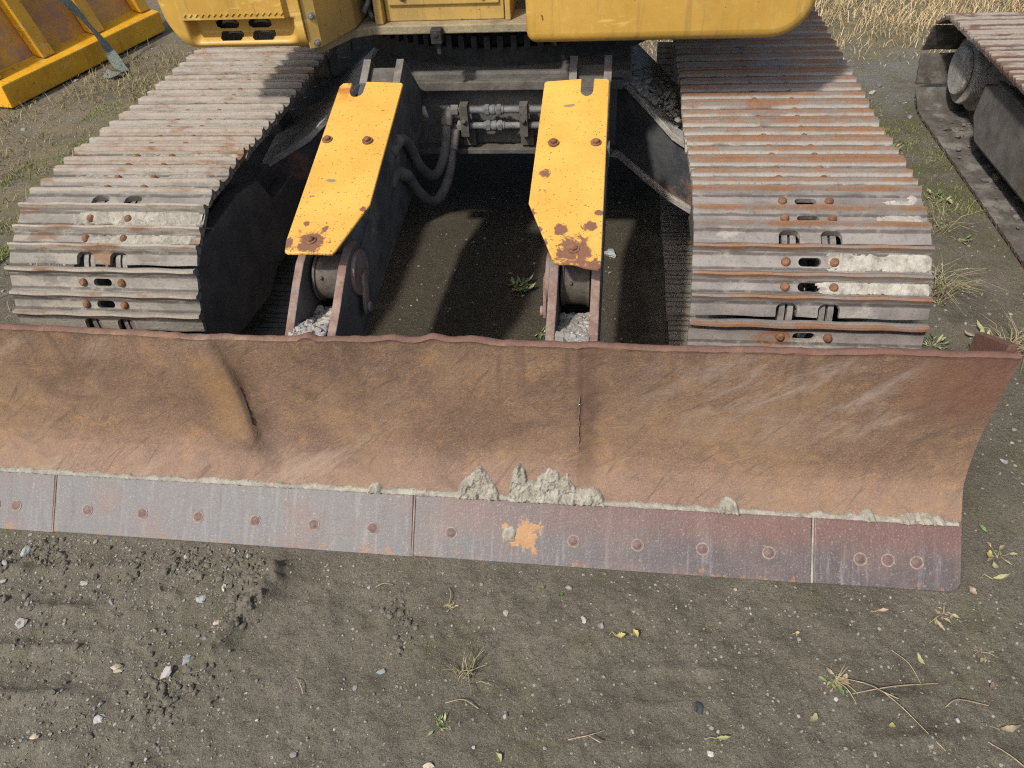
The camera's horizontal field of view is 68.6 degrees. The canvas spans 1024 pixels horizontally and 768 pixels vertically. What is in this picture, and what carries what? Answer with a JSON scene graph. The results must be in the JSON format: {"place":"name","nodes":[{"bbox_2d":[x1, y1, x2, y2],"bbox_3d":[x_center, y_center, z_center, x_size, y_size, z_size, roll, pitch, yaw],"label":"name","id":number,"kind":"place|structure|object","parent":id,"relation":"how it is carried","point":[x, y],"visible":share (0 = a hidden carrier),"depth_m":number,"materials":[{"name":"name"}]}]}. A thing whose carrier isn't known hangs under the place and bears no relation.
{"place":"outdoors","nodes":[
{"label":"outdoors","id":0,"kind":"place"},
{"bbox_2d":[0,2,198,323],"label":"dry grass","id":1,"kind":"structure","parent":0,"point":[106,89],"depth_m":5.27,"materials":[{"name":"beige plant"}]},
{"bbox_2d":[166,119,230,119],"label":"dried mud","id":2,"kind":"structure","parent":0,"point":[200,119],"depth_m":2.78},
{"bbox_2d":[0,537,418,767],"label":"soil","id":3,"kind":"structure","parent":0,"point":[245,586],"depth_m":2.11,"materials":[{"name":"soil"}]},
{"bbox_2d":[0,0,1023,767],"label":"ground","id":4,"kind":"structure","parent":0,"point":[554,646],"depth_m":2.02,"materials":[{"name":"brown soil"}]},
{"bbox_2d":[15,618,27,627],"bbox_3d":[-1.368,0.667,2.094,0.024,0.018,0.032,2,42,7],"label":"stone","id":5,"kind":"object","parent":4,"relation":"on","point":[20,622],"visible":1,"depth_m":2.09,"materials":[{"name":"grey stone"}]},
{"bbox_2d":[20,545,30,556],"bbox_3d":[-1.484,0.511,2.292,0.023,0.019,0.038,2,42,7],"label":"stone","id":6,"kind":"object","parent":4,"relation":"on","point":[26,550],"visible":1,"depth_m":2.29,"materials":[{"name":"grey stone"}]},
{"bbox_2d":[29,733,39,738],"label":"stone","id":7,"kind":"object","parent":4,"relation":"on","point":[34,736],"visible":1,"depth_m":1.85,"materials":[{"name":"white stone"}]},
{"bbox_2d":[0,0,164,107],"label":"dump body","id":8,"kind":"object","parent":4,"relation":"on","point":[46,45],"visible":0.91,"depth_m":5.45,"materials":[{"name":"yellow paint"}]},
{"bbox_2d":[58,0,128,77],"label":"strap","id":9,"kind":"object","parent":8,"relation":"hanging from","point":[115,60],"visible":0.96,"depth_m":5.54,"materials":[{"name":"grey fabric"}]},
{"bbox_2d":[80,580,88,585],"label":"stone","id":10,"kind":"object","parent":4,"relation":"on","point":[85,582],"visible":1,"depth_m":2.20,"materials":[{"name":"grey stone"}]},
{"bbox_2d":[93,714,104,723],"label":"stone","id":11,"kind":"object","parent":4,"relation":"on","point":[98,718],"visible":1,"depth_m":1.89,"materials":[{"name":"white stone"}]},
{"bbox_2d":[110,663,123,672],"bbox_3d":[-1.046,0.754,1.994,0.032,0.017,0.030,31,53,33],"label":"stone","id":12,"kind":"object","parent":4,"relation":"on","point":[117,667],"visible":1,"depth_m":1.99,"materials":[{"name":"beige stone"}]},
{"bbox_2d":[160,665,172,678],"bbox_3d":[-0.907,0.757,1.973,0.027,0.019,0.042,2,42,7],"label":"stone","id":13,"kind":"object","parent":4,"relation":"on","point":[167,672],"visible":1,"depth_m":1.97,"materials":[{"name":"white stone"}]},
{"bbox_2d":[182,653,193,665],"bbox_3d":[-0.860,0.731,2.001,0.042,0.019,0.028,-16,43,-13],"label":"stone","id":14,"kind":"object","parent":4,"relation":"on","point":[187,657],"visible":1,"depth_m":2.00,"materials":[{"name":"grey stone"}]},
{"bbox_2d":[196,595,205,602],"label":"stone","id":15,"kind":"object","parent":4,"relation":"on","point":[201,599],"visible":1,"depth_m":2.13,"materials":[{"name":"grey stone"}]},
{"bbox_2d":[213,620,220,624],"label":"stone","id":16,"kind":"object","parent":4,"relation":"on","point":[216,622],"visible":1,"depth_m":2.08,"materials":[{"name":"beige stone"}]},
{"bbox_2d":[376,668,385,674],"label":"stone","id":17,"kind":"object","parent":4,"relation":"on","point":[381,671],"visible":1,"depth_m":1.95,"materials":[{"name":"grey stone"}]},
{"bbox_2d":[423,762,433,767],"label":"stone","id":18,"kind":"object","parent":4,"relation":"on","point":[428,765],"visible":1,"depth_m":1.76,"materials":[{"name":"beige stone"}]},
{"bbox_2d":[427,713,449,735],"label":"weed","id":19,"kind":"object","parent":4,"relation":"on","point":[440,721],"visible":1,"depth_m":1.83,"materials":[{"name":"green plant"}]},
{"bbox_2d":[441,602,457,611],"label":"weed","id":20,"kind":"object","parent":4,"relation":"on","point":[449,606],"visible":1,"depth_m":2.08,"materials":[{"name":"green plant"}]},
{"bbox_2d":[445,699,477,707],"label":"dry stalk","id":21,"kind":"object","parent":4,"relation":"on","point":[462,699],"visible":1,"depth_m":1.86,"materials":[{"name":"beige plant"}]},
{"bbox_2d":[446,648,492,690],"bbox_3d":[-0.105,0.729,1.896,0.124,0.075,0.105,-20,44,-17],"label":"grass tuft","id":22,"kind":"object","parent":4,"relation":"on","point":[467,670],"visible":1,"depth_m":1.91,"materials":[{"name":"beige plant"}]},
{"bbox_2d":[0,84,984,262],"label":"moss","id":23,"kind":"object","parent":4,"relation":"on","point":[2,256],"visible":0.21,"depth_m":4.15,"materials":[{"name":"green plant"}]},
{"bbox_2d":[495,752,501,761],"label":"fallen leaf","id":24,"kind":"object","parent":4,"relation":"on","point":[498,757],"visible":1,"depth_m":1.76,"materials":[{"name":"yellow plant"}]},
{"bbox_2d":[0,0,1021,591],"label":"excavator","id":25,"kind":"object","parent":4,"relation":"on","point":[770,168],"visible":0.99,"depth_m":2.22,"materials":[{"name":"metal"}]},
{"bbox_2d":[52,475,56,531],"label":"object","id":26,"kind":"structure","parent":25,"relation":"attached to","point":[54,503],"depth_m":2.35,"materials":[{"name":"metal"}]},
{"bbox_2d":[71,211,202,244],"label":"dried mud","id":27,"kind":"structure","parent":25,"relation":"on","point":[191,219],"depth_m":2.30,"materials":[{"name":"beige soil"}]},
{"bbox_2d":[79,175,208,187],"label":"dried mud","id":28,"kind":"structure","parent":25,"relation":"on","point":[149,176],"depth_m":2.44,"materials":[{"name":"grey soil"}]},
{"bbox_2d":[132,154,238,165],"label":"dried mud","id":29,"kind":"structure","parent":25,"relation":"on","point":[233,155],"depth_m":2.53,"materials":[{"name":"grey soil"}]},
{"bbox_2d":[288,305,331,335],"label":"gravel","id":30,"kind":"structure","parent":25,"relation":"on","point":[317,322],"depth_m":2.11,"materials":[{"name":"grey gravel"}]},
{"bbox_2d":[411,495,415,555],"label":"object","id":31,"kind":"structure","parent":25,"relation":"attached to","point":[414,507],"depth_m":2.21,"materials":[{"name":"metal"}]},
{"bbox_2d":[0,463,958,525],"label":"dried mud","id":32,"kind":"structure","parent":25,"relation":"on","point":[550,486],"depth_m":2.16,"materials":[{"name":"grey soil"}]},
{"bbox_2d":[502,526,515,541],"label":"dried mud","id":33,"kind":"structure","parent":25,"relation":"on","point":[509,534],"depth_m":2.17,"materials":[{"name":"beige soil"}]},
{"bbox_2d":[554,312,589,341],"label":"gravel","id":34,"kind":"structure","parent":25,"relation":"on","point":[572,327],"depth_m":2.06,"materials":[{"name":"grey gravel"}]},
{"bbox_2d":[623,58,680,122],"bbox_3d":[0.513,-1.186,2.951,0.511,0.144,0.264,31,52,33],"label":"rubble","id":35,"kind":"object","parent":25,"relation":"on","point":[641,81],"visible":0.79,"depth_m":2.90,"materials":[{"name":"grey stone"}]},
{"bbox_2d":[811,518,813,582],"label":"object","id":36,"kind":"structure","parent":25,"relation":"attached to","point":[812,540],"depth_m":2.07,"materials":[{"name":"metal"}]},
{"bbox_2d":[804,253,929,295],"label":"dried mud","id":37,"kind":"structure","parent":25,"relation":"on","point":[888,263],"depth_m":2.00,"materials":[{"name":"beige soil"}]},
{"bbox_2d":[869,196,922,221],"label":"dried mud","id":38,"kind":"structure","parent":25,"relation":"on","point":[913,200],"depth_m":2.05,"materials":[{"name":"beige soil"}]},
{"bbox_2d":[508,273,534,292],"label":"weed","id":39,"kind":"object","parent":4,"relation":"on","point":[522,282],"visible":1,"depth_m":3.20,"materials":[{"name":"green plant"}]},
{"bbox_2d":[534,326,545,338],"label":"weed","id":40,"kind":"object","parent":4,"relation":"on","point":[543,332],"visible":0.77,"depth_m":2.97,"materials":[{"name":"green plant"}]},
{"bbox_2d":[581,616,586,623],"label":"stone","id":41,"kind":"object","parent":4,"relation":"on","point":[584,619],"visible":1,"depth_m":2.01,"materials":[{"name":"grey stone"}]},
{"bbox_2d":[568,730,604,742],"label":"dry stalk","id":42,"kind":"object","parent":4,"relation":"on","point":[589,736],"visible":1,"depth_m":1.78,"materials":[{"name":"beige plant"}]},
{"bbox_2d":[604,249,615,257],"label":"stone","id":43,"kind":"object","parent":4,"relation":"on","point":[610,252],"visible":0.99,"depth_m":3.34,"materials":[{"name":"white stone"}]},
{"bbox_2d":[609,632,624,637],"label":"fallen leaf","id":44,"kind":"object","parent":4,"relation":"on","point":[621,635],"visible":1,"depth_m":1.97,"materials":[{"name":"yellow plant"}]},
{"bbox_2d":[633,629,638,636],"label":"fallen leaf","id":45,"kind":"object","parent":4,"relation":"on","point":[635,632],"visible":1,"depth_m":1.97,"materials":[{"name":"yellow plant"}]},
{"bbox_2d":[693,701,702,714],"bbox_3d":[0.452,0.785,1.822,0.025,0.017,0.029,2,42,7],"label":"stone","id":46,"kind":"object","parent":4,"relation":"on","point":[698,707],"visible":1,"depth_m":1.82,"materials":[{"name":"grey stone"}]},
{"bbox_2d":[707,750,714,756],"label":"stone","id":47,"kind":"object","parent":4,"relation":"on","point":[710,753],"visible":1,"depth_m":1.74,"materials":[{"name":"white stone"}]},
{"bbox_2d":[707,735,730,739],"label":"fallen leaf","id":48,"kind":"object","parent":4,"relation":"on","point":[725,737],"visible":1,"depth_m":1.76,"materials":[{"name":"plant"}]},
{"bbox_2d":[810,713,817,722],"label":"fallen leaf","id":49,"kind":"object","parent":4,"relation":"on","point":[814,718],"visible":1,"depth_m":1.79,"materials":[{"name":"plant"}]},
{"bbox_2d":[818,663,855,700],"bbox_3d":[0.800,0.729,1.852,0.085,0.024,0.100,2,42,7],"label":"weed","id":50,"kind":"object","parent":4,"relation":"on","point":[838,683],"visible":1,"depth_m":1.85,"materials":[{"name":"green plant"}]},
{"bbox_2d":[871,608,888,611],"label":"fallen leaf","id":51,"kind":"object","parent":4,"relation":"on","point":[882,610],"visible":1,"depth_m":1.99,"materials":[{"name":"beige plant"}]},
{"bbox_2d":[836,676,945,750],"bbox_3d":[0.909,0.766,1.792,0.265,0.023,0.036,31,53,33],"label":"dry stalk","id":52,"kind":"object","parent":4,"relation":"on","point":[887,694],"visible":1,"depth_m":1.80,"materials":[{"name":"beige plant"}]},
{"bbox_2d":[852,683,937,693],"bbox_3d":[0.935,0.740,1.830,0.215,0.014,0.004,-6,42,-2],"label":"dry stalk","id":53,"kind":"object","parent":4,"relation":"on","point":[895,686],"visible":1,"depth_m":1.83,"materials":[{"name":"beige plant"}]},
{"bbox_2d":[892,650,921,683],"bbox_3d":[0.984,0.701,1.868,0.009,0.014,0.095,-20,44,-16],"label":"dry stalk","id":54,"kind":"object","parent":4,"relation":"on","point":[909,664],"visible":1,"depth_m":1.86,"materials":[{"name":"beige plant"}]},
{"bbox_2d":[917,653,924,663],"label":"fallen leaf","id":55,"kind":"object","parent":4,"relation":"on","point":[920,659],"visible":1,"depth_m":1.88,"materials":[{"name":"plant"}]},
{"bbox_2d":[923,333,949,348],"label":"weed","id":56,"kind":"object","parent":4,"relation":"on","point":[940,338],"visible":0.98,"depth_m":2.77,"materials":[{"name":"green plant"}]},
{"bbox_2d":[926,189,952,203],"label":"weed","id":57,"kind":"object","parent":4,"relation":"on","point":[947,198],"visible":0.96,"depth_m":3.55,"materials":[{"name":"green plant"}]},
{"bbox_2d":[935,619,944,630],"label":"fallen leaf","id":58,"kind":"object","parent":4,"relation":"on","point":[939,624],"visible":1,"depth_m":1.94,"materials":[{"name":"beige plant"}]},
{"bbox_2d":[929,605,959,623],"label":"weed","id":59,"kind":"object","parent":4,"relation":"on","point":[951,615],"visible":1,"depth_m":1.97,"materials":[{"name":"beige plant"}]},
{"bbox_2d":[922,191,985,233],"bbox_3d":[1.910,-0.764,3.340,0.270,0.145,0.273,-11,42,-7],"label":"grass tuft","id":60,"kind":"object","parent":4,"relation":"on","point":[945,226],"visible":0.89,"depth_m":3.33,"materials":[{"name":"green plant"}]},
{"bbox_2d":[951,234,973,243],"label":"weed","id":61,"kind":"object","parent":4,"relation":"on","point":[963,240],"visible":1,"depth_m":3.28,"materials":[{"name":"green plant"}]},
{"bbox_2d":[945,699,988,706],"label":"dry stalk","id":62,"kind":"object","parent":4,"relation":"on","point":[966,700],"visible":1,"depth_m":1.79,"materials":[{"name":"beige plant"}]},
{"bbox_2d":[914,12,1023,267],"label":"crawler track","id":63,"kind":"structure","parent":4,"relation":"on","point":[980,71],"depth_m":3.69,"materials":[{"name":"metal"}]},
{"bbox_2d":[940,119,1021,228],"bbox_3d":[2.314,-0.689,3.281,0.286,0.044,2.316,2,42,7],"label":"rubble","id":64,"kind":"object","parent":63,"relation":"on","point":[996,177],"visible":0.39,"depth_m":3.73,"materials":[{"name":"grey stone"}]},
{"bbox_2d":[931,258,1008,313],"bbox_3d":[1.702,-0.426,2.981,0.405,0.145,0.386,-22,45,-18],"label":"grass tuft","id":65,"kind":"object","parent":4,"relation":"on","point":[962,284],"visible":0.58,"depth_m":2.97,"materials":[{"name":"beige dry plant grass"}]},
{"bbox_2d":[969,586,976,594],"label":"fallen leaf","id":66,"kind":"object","parent":4,"relation":"on","point":[972,590],"visible":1,"depth_m":2.01,"materials":[{"name":"beige plant"}]},
{"bbox_2d":[964,320,989,344],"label":"weed","id":67,"kind":"object","parent":4,"relation":"on","point":[981,328],"visible":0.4,"depth_m":2.80,"materials":[{"name":"green plant"}]},
{"bbox_2d":[967,641,997,662],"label":"weed","id":68,"kind":"object","parent":4,"relation":"on","point":[982,659],"visible":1,"depth_m":1.88,"materials":[{"name":"beige plant"}]},
{"bbox_2d":[979,524,987,532],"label":"fallen leaf","id":69,"kind":"object","parent":4,"relation":"on","point":[982,527],"visible":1,"depth_m":2.16,"materials":[{"name":"green plant"}]},
{"bbox_2d":[987,550,992,557],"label":"fallen leaf","id":70,"kind":"object","parent":4,"relation":"on","point":[989,554],"visible":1,"depth_m":2.09,"materials":[{"name":"yellow plant"}]},
{"bbox_2d":[990,682,995,690],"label":"fallen leaf","id":71,"kind":"object","parent":4,"relation":"on","point":[992,686],"visible":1,"depth_m":1.82,"materials":[{"name":"brown plant"}]},
{"bbox_2d":[980,573,1009,579],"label":"fallen leaf","id":72,"kind":"object","parent":4,"relation":"on","point":[1001,576],"visible":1,"depth_m":2.04,"materials":[{"name":"yellow plant"}]},
{"bbox_2d":[969,310,1023,372],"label":"grass tuft","id":73,"kind":"object","parent":4,"relation":"on","point":[1016,340],"visible":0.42,"depth_m":2.72,"materials":[{"name":"beige plant"}]},
{"bbox_2d":[986,542,1017,568],"bbox_3d":[1.359,0.483,2.079,0.077,0.026,0.107,13,45,19],"label":"weed","id":74,"kind":"object","parent":4,"relation":"on","point":[995,565],"visible":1,"depth_m":2.09,"materials":[{"name":"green plant"}]},
{"bbox_2d":[989,725,1020,731],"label":"fallen leaf","id":75,"kind":"object","parent":4,"relation":"on","point":[1010,728],"visible":1,"depth_m":1.75,"materials":[{"name":"beige plant"}]},
{"bbox_2d":[988,741,1023,766],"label":"dry stalk","id":76,"kind":"object","parent":4,"relation":"on","point":[1006,753],"visible":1,"depth_m":1.70,"materials":[{"name":"beige plant"}]},
{"bbox_2d":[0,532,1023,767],"bbox_3d":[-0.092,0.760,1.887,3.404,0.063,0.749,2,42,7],"label":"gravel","id":77,"kind":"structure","parent":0,"point":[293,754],"depth_m":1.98,"materials":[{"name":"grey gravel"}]},
{"bbox_2d":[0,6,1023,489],"bbox_3d":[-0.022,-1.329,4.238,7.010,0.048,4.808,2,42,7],"label":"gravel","id":78,"kind":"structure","parent":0,"point":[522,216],"depth_m":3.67,"materials":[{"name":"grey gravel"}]},
{"bbox_2d":[640,0,1023,65],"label":"dry grass","id":79,"kind":"structure","parent":0,"point":[942,11],"depth_m":5.47,"materials":[{"name":"plant"}]}
]}

